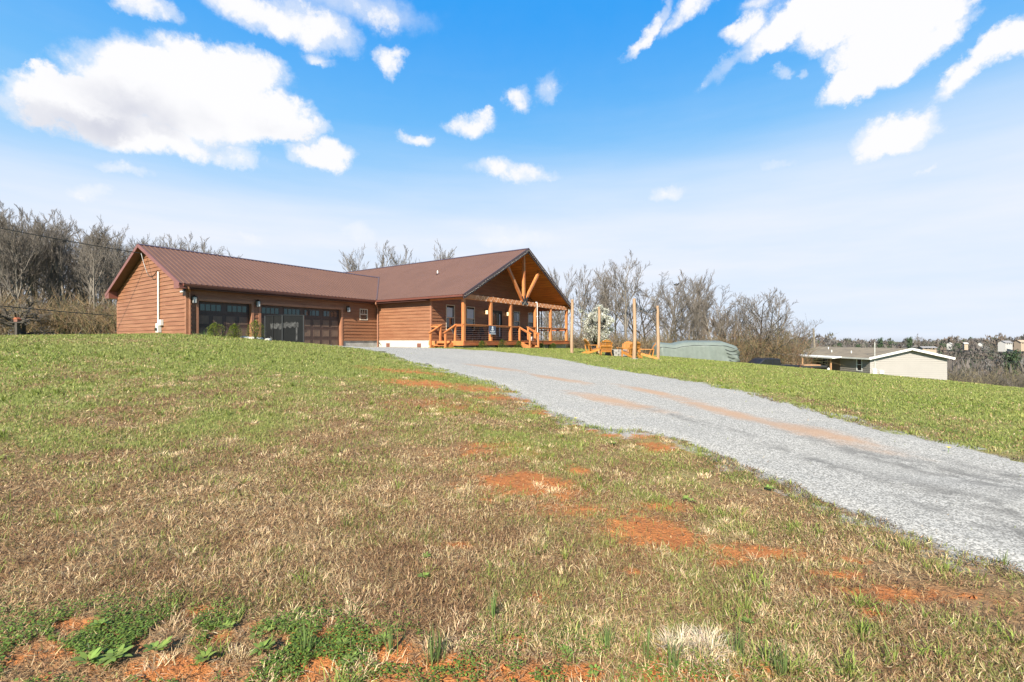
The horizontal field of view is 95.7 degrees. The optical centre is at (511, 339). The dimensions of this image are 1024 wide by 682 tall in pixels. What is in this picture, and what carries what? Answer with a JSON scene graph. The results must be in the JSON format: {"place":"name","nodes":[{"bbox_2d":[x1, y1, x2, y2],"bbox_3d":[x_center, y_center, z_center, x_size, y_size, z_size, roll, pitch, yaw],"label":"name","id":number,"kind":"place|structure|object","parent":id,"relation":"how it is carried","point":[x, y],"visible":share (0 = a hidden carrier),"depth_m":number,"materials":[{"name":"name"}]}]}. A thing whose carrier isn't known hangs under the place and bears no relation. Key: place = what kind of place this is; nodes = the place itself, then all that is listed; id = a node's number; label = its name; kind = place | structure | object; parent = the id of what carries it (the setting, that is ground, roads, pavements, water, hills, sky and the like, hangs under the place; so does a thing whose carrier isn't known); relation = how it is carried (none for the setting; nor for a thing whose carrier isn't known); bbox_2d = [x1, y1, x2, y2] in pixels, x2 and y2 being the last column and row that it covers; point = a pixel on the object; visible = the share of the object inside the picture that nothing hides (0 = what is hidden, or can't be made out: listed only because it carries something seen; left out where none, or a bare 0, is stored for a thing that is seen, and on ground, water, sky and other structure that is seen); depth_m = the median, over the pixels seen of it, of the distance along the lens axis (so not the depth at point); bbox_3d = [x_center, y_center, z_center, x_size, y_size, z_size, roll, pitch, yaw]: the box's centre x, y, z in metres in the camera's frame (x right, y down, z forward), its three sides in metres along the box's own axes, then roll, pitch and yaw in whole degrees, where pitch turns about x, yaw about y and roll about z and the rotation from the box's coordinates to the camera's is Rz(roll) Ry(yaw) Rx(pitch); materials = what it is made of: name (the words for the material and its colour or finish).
{"place":"outdoors","nodes":[
{"label":"outdoors","id":0,"kind":"place"},
{"bbox_2d":[0,332,1023,681],"bbox_3d":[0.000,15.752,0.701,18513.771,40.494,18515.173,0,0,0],"label":"ground","id":1,"kind":"structure","parent":0,"point":[492,483],"depth_m":3.44,"materials":[{"name":"green plant"}]},
{"bbox_2d":[10,317,25,334],"bbox_3d":[-38.392,-0.936,36.000,1.050,1.660,0.300,0,0,0],"label":"bird feeder post","id":2,"kind":"object","parent":1,"relation":"on","point":[17,320],"visible":0.91,"depth_m":35.91,"materials":[{"name":"grey wood"}]},
{"bbox_2d":[0,220,44,305],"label":"bare tree","id":3,"kind":"object","parent":1,"relation":"on","point":[7,267],"visible":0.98,"depth_m":44.39,"materials":[{"name":"brown plant"}]},
{"bbox_2d":[0,206,45,334],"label":"bare tree","id":4,"kind":"object","parent":1,"relation":"on","point":[19,240],"visible":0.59,"depth_m":45.88,"materials":[{"name":"grey plant"}]},
{"bbox_2d":[0,207,46,332],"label":"bare tree","id":5,"kind":"object","parent":1,"relation":"on","point":[18,222],"visible":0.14,"depth_m":54.45,"materials":[{"name":"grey plant"}]},
{"bbox_2d":[1,223,45,303],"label":"bare tree","id":6,"kind":"object","parent":1,"relation":"on","point":[27,279],"visible":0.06,"depth_m":57.49,"materials":[{"name":"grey plant"}]},
{"bbox_2d":[0,201,51,334],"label":"bare tree","id":7,"kind":"object","parent":1,"relation":"on","point":[31,273],"visible":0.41,"depth_m":45.93,"materials":[{"name":"grey plant"}]},
{"bbox_2d":[0,295,62,334],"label":"shrub","id":8,"kind":"object","parent":1,"relation":"on","point":[6,316],"visible":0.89,"depth_m":38.16,"materials":[{"name":"brown plant"}]},
{"bbox_2d":[19,208,49,299],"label":"bare tree","id":9,"kind":"object","parent":1,"relation":"on","point":[27,228],"visible":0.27,"depth_m":50.88,"materials":[{"name":"grey plant"}]},
{"bbox_2d":[1,216,80,334],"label":"bare tree","id":10,"kind":"object","parent":1,"relation":"on","point":[55,286],"visible":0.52,"depth_m":46.86,"materials":[{"name":"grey plant"}]},
{"bbox_2d":[12,208,74,333],"bbox_3d":[-48.914,-6.891,48.207,5.383,13.866,4.474,0,0,-31],"label":"bare tree","id":11,"kind":"object","parent":1,"relation":"on","point":[53,260],"visible":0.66,"depth_m":48.10,"materials":[{"name":"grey plant"}]},
{"bbox_2d":[34,210,72,334],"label":"bare tree","id":12,"kind":"object","parent":1,"relation":"on","point":[49,264],"visible":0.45,"depth_m":48.91,"materials":[{"name":"grey plant"}]},
{"bbox_2d":[27,210,83,298],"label":"bare tree","id":13,"kind":"object","parent":1,"relation":"on","point":[60,242],"visible":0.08,"depth_m":56.78,"materials":[{"name":"grey plant"}]},
{"bbox_2d":[0,267,116,334],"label":"woodland undergrowth","id":14,"kind":"object","parent":1,"relation":"on","point":[104,323],"visible":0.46,"depth_m":40.91,"materials":[{"name":"plant"}]},
{"bbox_2d":[39,221,86,332],"bbox_3d":[-54.431,-7.271,56.689,6.514,14.750,6.900,0,0,-38],"label":"bare tree","id":15,"kind":"object","parent":1,"relation":"on","point":[65,286],"visible":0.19,"depth_m":56.11,"materials":[{"name":"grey plant"}]},
{"bbox_2d":[65,230,90,303],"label":"bare tree","id":16,"kind":"object","parent":1,"relation":"on","point":[77,265],"visible":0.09,"depth_m":60.38,"materials":[{"name":"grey plant"}]},
{"bbox_2d":[58,227,100,333],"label":"bare tree","id":17,"kind":"object","parent":1,"relation":"on","point":[72,263],"visible":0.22,"depth_m":54.10,"materials":[{"name":"grey plant"}]},
{"bbox_2d":[65,214,120,314],"bbox_3d":[-41.705,-6.170,46.339,4.900,12.533,2.698,0,0,5],"label":"bare tree","id":18,"kind":"object","parent":1,"relation":"on","point":[89,239],"visible":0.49,"depth_m":46.07,"materials":[{"name":"grey plant"}]},
{"bbox_2d":[55,223,130,301],"bbox_3d":[-47.633,-6.757,53.726,6.471,13.832,6.108,0,0,-2],"label":"bare tree","id":19,"kind":"object","parent":1,"relation":"on","point":[77,287],"visible":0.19,"depth_m":52.64,"materials":[{"name":"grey plant"}]},
{"bbox_2d":[73,230,117,333],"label":"bare tree","id":20,"kind":"object","parent":1,"relation":"on","point":[92,278],"visible":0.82,"depth_m":43.43,"materials":[{"name":"grey plant"}]},
{"bbox_2d":[70,224,129,311],"bbox_3d":[-40.853,-5.745,46.996,5.174,11.717,5.482,0,0,-2],"label":"bare tree","id":21,"kind":"object","parent":1,"relation":"on","point":[105,289],"visible":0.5,"depth_m":45.98,"materials":[{"name":"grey plant"}]},
{"bbox_2d":[85,226,131,304],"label":"bare tree","id":22,"kind":"object","parent":1,"relation":"on","point":[115,272],"visible":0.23,"depth_m":52.69,"materials":[{"name":"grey plant"}]},
{"bbox_2d":[102,236,144,268],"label":"bare tree","id":23,"kind":"object","parent":1,"relation":"on","point":[122,255],"visible":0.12,"depth_m":46.53,"materials":[{"name":"grey plant"}]},
{"bbox_2d":[106,234,144,273],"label":"bare tree","id":24,"kind":"object","parent":1,"relation":"on","point":[116,263],"visible":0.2,"depth_m":43.19,"materials":[{"name":"grey plant"}]},
{"bbox_2d":[158,235,179,248],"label":"bare tree","id":25,"kind":"object","parent":1,"relation":"on","point":[170,241],"visible":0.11,"depth_m":44.82,"materials":[{"name":"grey plant"}]},
{"bbox_2d":[158,233,212,252],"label":"bare tree","id":26,"kind":"object","parent":1,"relation":"on","point":[185,245],"visible":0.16,"depth_m":75.48,"materials":[{"name":"grey plant"}]},
{"bbox_2d":[192,237,223,254],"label":"bare tree","id":27,"kind":"object","parent":1,"relation":"on","point":[210,247],"visible":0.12,"depth_m":77.98,"materials":[{"name":"grey plant"}]},
{"bbox_2d":[205,322,224,335],"bbox_3d":[-12.029,-0.395,18.650,0.789,0.654,0.826,0,0,0],"label":"evergreen shrub","id":28,"kind":"object","parent":1,"relation":"on","point":[213,328],"visible":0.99,"depth_m":18.66,"materials":[{"name":"green plant"}]},
{"bbox_2d":[228,324,241,337],"bbox_3d":[-11.134,-0.339,18.558,0.642,0.668,0.624,0,0,0],"label":"evergreen shrub","id":29,"kind":"object","parent":1,"relation":"on","point":[235,331],"visible":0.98,"depth_m":18.57,"materials":[{"name":"green plant"}]},
{"bbox_2d":[248,319,263,338],"bbox_3d":[-10.236,-0.377,18.441,0.810,0.878,0.763,0,0,-33],"label":"evergreen shrub","id":30,"kind":"object","parent":1,"relation":"on","point":[255,336],"visible":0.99,"depth_m":18.36,"materials":[{"name":"green plant"}]},
{"bbox_2d":[105,243,570,347],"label":"ranch house","id":31,"kind":"structure","parent":1,"relation":"on","point":[426,304],"depth_m":29.41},
{"bbox_2d":[2,306,115,315],"bbox_3d":[-33.997,-2.533,40.999,0.054,1.191,38.836,0,0,12],"label":"cable","id":32,"kind":"object","parent":31,"relation":"attached to","point":[53,310],"visible":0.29,"depth_m":35.50,"materials":[{"name":"black metal"}]},
{"bbox_2d":[0,228,140,253],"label":"service cable","id":33,"kind":"object","parent":31,"relation":"attached to","point":[67,240],"visible":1,"depth_m":23.08,"materials":[{"name":"black metal"}]},
{"bbox_2d":[199,301,248,336],"bbox_3d":[-14.912,-0.715,24.002,0.121,2.422,2.540,0,0,34],"label":"garage door","id":34,"kind":"structure","parent":31,"relation":"in","point":[213,312],"depth_m":24.02,"materials":[{"name":"brown glass"}]},
{"bbox_2d":[261,305,338,345],"bbox_3d":[-12.518,-0.715,27.589,0.070,2.422,5.070,0,0,34],"label":"garage door","id":35,"kind":"structure","parent":31,"relation":"in","point":[315,331],"depth_m":28.31,"materials":[{"name":"brown glass"}]},
{"bbox_2d":[360,309,367,319],"bbox_3d":[-9.954,-1.700,31.021,0.135,0.760,0.650,0,0,34],"label":"window","id":36,"kind":"structure","parent":31,"relation":"in","point":[363,312],"depth_m":31.05,"materials":[{"name":"white glass"}]},
{"bbox_2d":[446,304,454,329],"bbox_3d":[-4.095,-1.480,30.635,0.135,1.680,0.870,0,0,34],"label":"window","id":37,"kind":"structure","parent":31,"relation":"in","point":[449,320],"depth_m":30.69,"materials":[{"name":"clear glass"}]},
{"bbox_2d":[466,306,474,329],"bbox_3d":[-2.918,-1.480,32.382,0.135,1.680,0.920,0,0,34],"label":"window","id":38,"kind":"structure","parent":31,"relation":"in","point":[469,320],"depth_m":32.47,"materials":[{"name":"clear glass"}]},
{"bbox_2d":[466,326,478,340],"bbox_3d":[-2.741,-0.465,31.316,0.777,1.060,0.620,0,0,39],"label":"patio chair","id":39,"kind":"object","parent":31,"relation":"on","point":[468,329],"visible":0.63,"depth_m":31.36,"materials":[{"name":"black metal"}]},
{"bbox_2d":[489,326,495,333],"bbox_3d":[-1.255,-0.630,29.761,0.027,0.540,0.720,0,0,34],"label":"hanging sign","id":40,"kind":"object","parent":31,"relation":"attached to","point":[492,329],"visible":1,"depth_m":29.74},
{"bbox_2d":[488,310,501,340],"bbox_3d":[-1.303,-1.070,34.759,0.184,2.260,1.790,0,0,34],"label":"entry door","id":41,"kind":"structure","parent":31,"relation":"in","point":[496,315],"depth_m":34.94,"materials":[{"name":"glass"}]},
{"bbox_2d":[513,311,519,331],"bbox_3d":[0.345,-1.480,37.205,0.135,1.640,0.910,0,0,34],"label":"window","id":42,"kind":"structure","parent":31,"relation":"in","point":[516,323],"depth_m":37.23,"materials":[{"name":"grey glass"}]},
{"bbox_2d":[512,328,523,340],"bbox_3d":[0.419,-0.465,36.172,0.777,1.060,0.620,0,0,34],"label":"patio chair","id":43,"kind":"object","parent":31,"relation":"on","point":[515,333],"visible":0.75,"depth_m":36.19,"materials":[{"name":"black metal"}]},
{"bbox_2d":[528,312,533,331],"bbox_3d":[1.561,-1.480,39.011,0.135,1.640,0.920,0,0,34],"label":"window","id":44,"kind":"structure","parent":31,"relation":"in","point":[530,324],"depth_m":39.06,"materials":[{"name":"grey glass"}]},
{"bbox_2d":[338,244,368,271],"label":"bare tree","id":45,"kind":"object","parent":1,"relation":"on","point":[353,265],"visible":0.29,"depth_m":62.23,"materials":[{"name":"grey plant"}]},
{"bbox_2d":[374,241,405,267],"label":"bare tree","id":46,"kind":"object","parent":1,"relation":"on","point":[383,261],"visible":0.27,"depth_m":66.48,"materials":[{"name":"grey plant"}]},
{"bbox_2d":[390,246,419,264],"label":"bare tree","id":47,"kind":"object","parent":1,"relation":"on","point":[406,251],"visible":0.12,"depth_m":69.87,"materials":[{"name":"grey plant"}]},
{"bbox_2d":[433,240,455,259],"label":"bare tree","id":48,"kind":"object","parent":1,"relation":"on","point":[448,255],"visible":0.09,"depth_m":73.02,"materials":[{"name":"grey plant"}]},
{"bbox_2d":[6,444,999,681],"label":"clay crumbs","id":49,"kind":"object","parent":1,"relation":"on","point":[502,668],"visible":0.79,"depth_m":2.10,"materials":[{"name":"soil"}]},
{"bbox_2d":[0,397,1020,681],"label":"weeds","id":50,"kind":"object","parent":1,"relation":"on","point":[146,623],"visible":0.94,"depth_m":2.17,"materials":[{"name":"green plant"}]},
{"bbox_2d":[539,289,566,339],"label":"bare tree","id":51,"kind":"object","parent":1,"relation":"on","point":[552,321],"visible":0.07,"depth_m":55.83,"materials":[{"name":"grey plant"}]},
{"bbox_2d":[539,294,580,340],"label":"bare tree","id":52,"kind":"object","parent":1,"relation":"on","point":[559,321],"visible":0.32,"depth_m":50.83,"materials":[{"name":"grey plant"}]},
{"bbox_2d":[548,266,576,339],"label":"bare tree","id":53,"kind":"object","parent":1,"relation":"on","point":[557,282],"visible":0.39,"depth_m":57.79,"materials":[{"name":"grey plant"}]},
{"bbox_2d":[570,299,573,352],"bbox_3d":[3.415,-0.729,26.404,0.197,3.166,0.208,0,0,39],"label":"timber pole","id":54,"kind":"object","parent":1,"relation":"on","point":[571,326],"visible":0.94,"depth_m":26.33,"materials":[{"name":"beige wood"}]},
{"bbox_2d":[581,339,600,353],"bbox_3d":[4.684,0.383,27.188,1.094,0.941,0.790,0,0,-10],"label":"garden chair","id":55,"kind":"object","parent":1,"relation":"on","point":[596,349],"visible":0.91,"depth_m":27.02,"materials":[{"name":"brown wood"}]},
{"bbox_2d":[574,265,609,334],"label":"bare tree","id":56,"kind":"object","parent":1,"relation":"on","point":[585,290],"visible":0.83,"depth_m":62.00,"materials":[{"name":"grey plant"}]},
{"bbox_2d":[570,289,622,339],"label":"bare tree","id":57,"kind":"object","parent":1,"relation":"on","point":[594,301],"visible":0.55,"depth_m":49.56,"materials":[{"name":"grey plant"}]},
{"bbox_2d":[578,305,615,348],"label":"blossoming tree","id":58,"kind":"object","parent":1,"relation":"on","point":[592,328],"visible":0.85,"depth_m":37.03,"materials":[{"name":"white plant"}]},
{"bbox_2d":[597,307,600,352],"bbox_3d":[5.593,-0.582,29.802,0.197,3.101,0.214,0,0,39],"label":"timber pole","id":59,"kind":"object","parent":1,"relation":"on","point":[599,326],"visible":0.83,"depth_m":29.73,"materials":[{"name":"beige wood"}]},
{"bbox_2d":[593,263,611,315],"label":"bare tree","id":60,"kind":"object","parent":1,"relation":"on","point":[598,284],"visible":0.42,"depth_m":60.03,"materials":[{"name":"grey plant"}]},
{"bbox_2d":[599,339,612,355],"bbox_3d":[5.241,0.436,25.834,0.790,0.941,1.094,0,0,8],"label":"garden chair","id":61,"kind":"object","parent":1,"relation":"on","point":[607,345],"visible":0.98,"depth_m":25.58,"materials":[{"name":"brown wood"}]},
{"bbox_2d":[595,262,628,348],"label":"bare tree","id":62,"kind":"object","parent":1,"relation":"on","point":[611,298],"visible":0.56,"depth_m":54.12,"materials":[{"name":"grey plant"}]},
{"bbox_2d":[605,349,627,355],"bbox_3d":[6.000,0.749,26.700,1.276,0.380,1.276,0,0,0],"label":"fire pit","id":63,"kind":"object","parent":1,"relation":"on","point":[616,352],"visible":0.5,"depth_m":26.15,"materials":[{"name":"concrete"}]},
{"bbox_2d":[593,250,649,339],"bbox_3d":[11.150,-3.574,46.791,5.270,11.265,4.975,0,0,-27],"label":"bare tree","id":64,"kind":"object","parent":1,"relation":"on","point":[625,321],"visible":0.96,"depth_m":46.67,"materials":[{"name":"grey plant"}]},
{"bbox_2d":[616,341,631,356],"bbox_3d":[6.788,0.522,27.655,0.790,0.941,1.094,0,0,35],"label":"garden chair","id":65,"kind":"object","parent":1,"relation":"on","point":[626,346],"visible":0.41,"depth_m":27.88,"materials":[{"name":"brown wood"}]},
{"bbox_2d":[621,341,642,357],"bbox_3d":[6.475,0.526,25.038,0.790,0.941,1.094,0,0,-22],"label":"garden chair","id":66,"kind":"object","parent":1,"relation":"on","point":[630,351],"visible":0.77,"depth_m":24.86,"materials":[{"name":"brown wood"}]},
{"bbox_2d":[632,298,637,358],"bbox_3d":[6.200,-0.514,23.450,0.400,3.156,0.390,0,0,0],"label":"timber pole","id":67,"kind":"object","parent":1,"relation":"on","point":[634,330],"visible":0.83,"depth_m":23.38,"materials":[{"name":"beige wood"}]},
{"bbox_2d":[609,279,678,351],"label":"bare tree","id":68,"kind":"object","parent":1,"relation":"on","point":[641,325],"visible":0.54,"depth_m":52.17,"materials":[{"name":"grey plant"}]},
{"bbox_2d":[638,342,657,358],"bbox_3d":[7.516,0.601,25.686,1.094,0.941,0.790,0,0,12],"label":"garden chair","id":69,"kind":"object","parent":1,"relation":"on","point":[649,355],"visible":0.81,"depth_m":25.40,"materials":[{"name":"brown wood"}]},
{"bbox_2d":[656,306,659,358],"bbox_3d":[8.250,-0.350,26.200,0.400,3.163,0.390,0,0,0],"label":"timber pole","id":70,"kind":"object","parent":1,"relation":"on","point":[657,335],"visible":0.87,"depth_m":26.13,"materials":[{"name":"beige wood"}]},
{"bbox_2d":[632,271,705,342],"bbox_3d":[16.308,-2.280,48.626,7.176,9.930,6.978,0,0,30],"label":"bare tree","id":71,"kind":"object","parent":1,"relation":"on","point":[679,306],"visible":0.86,"depth_m":48.64,"materials":[{"name":"grey plant"}]},
{"bbox_2d":[654,270,692,340],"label":"bare tree","id":72,"kind":"object","parent":1,"relation":"on","point":[672,302],"visible":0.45,"depth_m":59.88,"materials":[{"name":"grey plant"}]},
{"bbox_2d":[663,300,711,340],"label":"bare tree","id":73,"kind":"object","parent":1,"relation":"on","point":[691,328],"visible":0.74,"depth_m":49.54,"materials":[{"name":"grey plant"}]},
{"bbox_2d":[539,308,838,365],"bbox_3d":[20.346,0.503,54.268,38.473,8.356,23.827,0,0,0],"label":"hedgerow thicket","id":74,"kind":"object","parent":1,"relation":"on","point":[579,343],"visible":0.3,"depth_m":48.15,"materials":[{"name":"plant"}]},
{"bbox_2d":[651,340,742,361],"bbox_3d":[14.980,0.972,37.841,6.759,1.875,2.418,0,0,0],"label":"covered trailer","id":75,"kind":"object","parent":1,"relation":"on","point":[712,350],"visible":0.86,"depth_m":36.73,"materials":[{"name":"green fabric"}]},
{"bbox_2d":[677,269,717,337],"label":"bare tree","id":76,"kind":"object","parent":1,"relation":"on","point":[699,289],"visible":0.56,"depth_m":53.60,"materials":[{"name":"grey plant"}]},
{"bbox_2d":[682,274,718,335],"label":"bare tree","id":77,"kind":"object","parent":1,"relation":"on","point":[694,287],"visible":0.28,"depth_m":58.52,"materials":[{"name":"grey plant"}]},
{"bbox_2d":[678,290,743,343],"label":"bare tree","id":78,"kind":"object","parent":1,"relation":"on","point":[720,328],"visible":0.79,"depth_m":52.06,"materials":[{"name":"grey plant"}]},
{"bbox_2d":[697,285,768,357],"bbox_3d":[25.572,-1.375,54.668,7.552,10.450,7.344,0,0,44],"label":"bare tree","id":79,"kind":"object","parent":1,"relation":"on","point":[735,312],"visible":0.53,"depth_m":54.56,"materials":[{"name":"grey plant"}]},
{"bbox_2d":[723,305,783,361],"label":"bare tree","id":80,"kind":"object","parent":1,"relation":"on","point":[749,327],"visible":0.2,"depth_m":60.14,"materials":[{"name":"brown plant"}]},
{"bbox_2d":[734,287,799,357],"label":"bare tree","id":81,"kind":"object","parent":1,"relation":"on","point":[762,317],"visible":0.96,"depth_m":48.87,"materials":[{"name":"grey plant"}]},
{"bbox_2d":[750,291,798,357],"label":"bare tree","id":82,"kind":"object","parent":1,"relation":"on","point":[780,305],"visible":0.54,"depth_m":53.65,"materials":[{"name":"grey plant"}]},
{"bbox_2d":[748,358,800,366],"bbox_3d":[24.492,2.628,44.406,5.430,1.780,2.100,0,0,-4],"label":"pickup truck","id":83,"kind":"object","parent":1,"relation":"on","point":[771,361],"visible":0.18,"depth_m":43.59,"materials":[{"name":"paint"}]},
{"bbox_2d":[577,315,1023,381],"bbox_3d":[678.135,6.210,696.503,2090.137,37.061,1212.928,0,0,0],"label":"distant woods","id":84,"kind":"object","parent":1,"relation":"on","point":[970,353],"visible":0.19,"depth_m":393.49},
{"bbox_2d":[779,313,822,363],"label":"bare tree","id":85,"kind":"object","parent":1,"relation":"on","point":[804,330],"visible":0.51,"depth_m":58.55,"materials":[{"name":"brown plant"}]},
{"bbox_2d":[797,358,826,367],"bbox_3d":[28.500,2.560,44.809,2.800,1.745,1.810,0,0,-4],"label":"flat trailer","id":86,"kind":"object","parent":1,"relation":"on","point":[810,365],"visible":0.35,"depth_m":43.98,"materials":[{"name":"wood"}]},
{"bbox_2d":[791,342,954,379],"bbox_3d":[42.348,2.885,57.245,10.296,5.270,15.310,0,0,0],"label":"mobile home","id":87,"kind":"object","parent":1,"relation":"on","point":[911,362],"visible":0.45,"depth_m":50.09,"materials":[{"name":"beige plastic"}]},
{"bbox_2d":[856,359,861,370],"bbox_3d":[38.685,2.745,51.575,0.070,1.450,0.850,0,0,0],"label":"window","id":88,"kind":"structure","parent":87,"relation":"in","point":[858,361],"depth_m":51.62,"materials":[{"name":"white paint"}]},
{"bbox_2d":[875,342,1023,352],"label":"service cable","id":89,"kind":"object","parent":87,"relation":"attached to","point":[936,349],"visible":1,"depth_m":52.46,"materials":[{"name":"black metal"}]},
{"bbox_2d":[906,336,912,347],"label":"pine tree","id":90,"kind":"object","parent":1,"relation":"on","point":[909,341],"visible":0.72,"depth_m":329.53,"materials":[{"name":"green plant"}]},
{"bbox_2d":[914,334,926,346],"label":"bare tree","id":91,"kind":"object","parent":1,"relation":"on","point":[920,343],"visible":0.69,"depth_m":328.25,"materials":[{"name":"grey plant"}]},
{"bbox_2d":[917,346,936,352],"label":"shed","id":92,"kind":"structure","parent":1,"relation":"on","point":[929,348],"depth_m":198.74,"materials":[{"name":"white metal"}]},
{"bbox_2d":[947,353,1023,387],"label":"valley brush","id":93,"kind":"object","parent":1,"relation":"on","point":[988,380],"visible":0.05,"depth_m":60.75,"materials":[{"name":"plant"}]},
{"bbox_2d":[997,341,1012,351],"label":"farmhouse","id":94,"kind":"object","parent":1,"relation":"on","point":[1003,346],"visible":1,"depth_m":298.56,"materials":[{"name":"white wood"}]},
{"bbox_2d":[997,349,1022,377],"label":"pine tree","id":95,"kind":"object","parent":1,"relation":"on","point":[1011,355],"visible":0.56,"depth_m":119.54,"materials":[{"name":"green plant"}]},
{"bbox_2d":[997,371,1023,387],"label":"bare tree","id":96,"kind":"object","parent":1,"relation":"on","point":[1017,380],"visible":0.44,"depth_m":57.70,"materials":[{"name":"brown plant"}]},
{"bbox_2d":[1014,340,1023,350],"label":"farmhouse","id":97,"kind":"object","parent":1,"relation":"on","point":[1019,345],"visible":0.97,"depth_m":289.15,"materials":[{"name":"beige wood"}]},
{"bbox_2d":[0,0,1023,341],"label":"sky","id":98,"kind":"structure","parent":0,"point":[861,162],"materials":[{"name":"blue"}]},
{"bbox_2d":[344,346,1023,570],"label":"gravel driveway","id":99,"kind":"structure","parent":0,"point":[861,468],"depth_m":6.17,"materials":[{"name":"grey gravel"}]},
{"bbox_2d":[264,315,304,342],"bbox_3d":[-11.363,-0.465,23.109,2.059,1.542,0.832,0,0,29],"label":"black crate","id":100,"kind":"object","parent":99,"relation":"on","point":[289,328],"visible":0.81,"depth_m":22.83,"materials":[{"name":"metal"}]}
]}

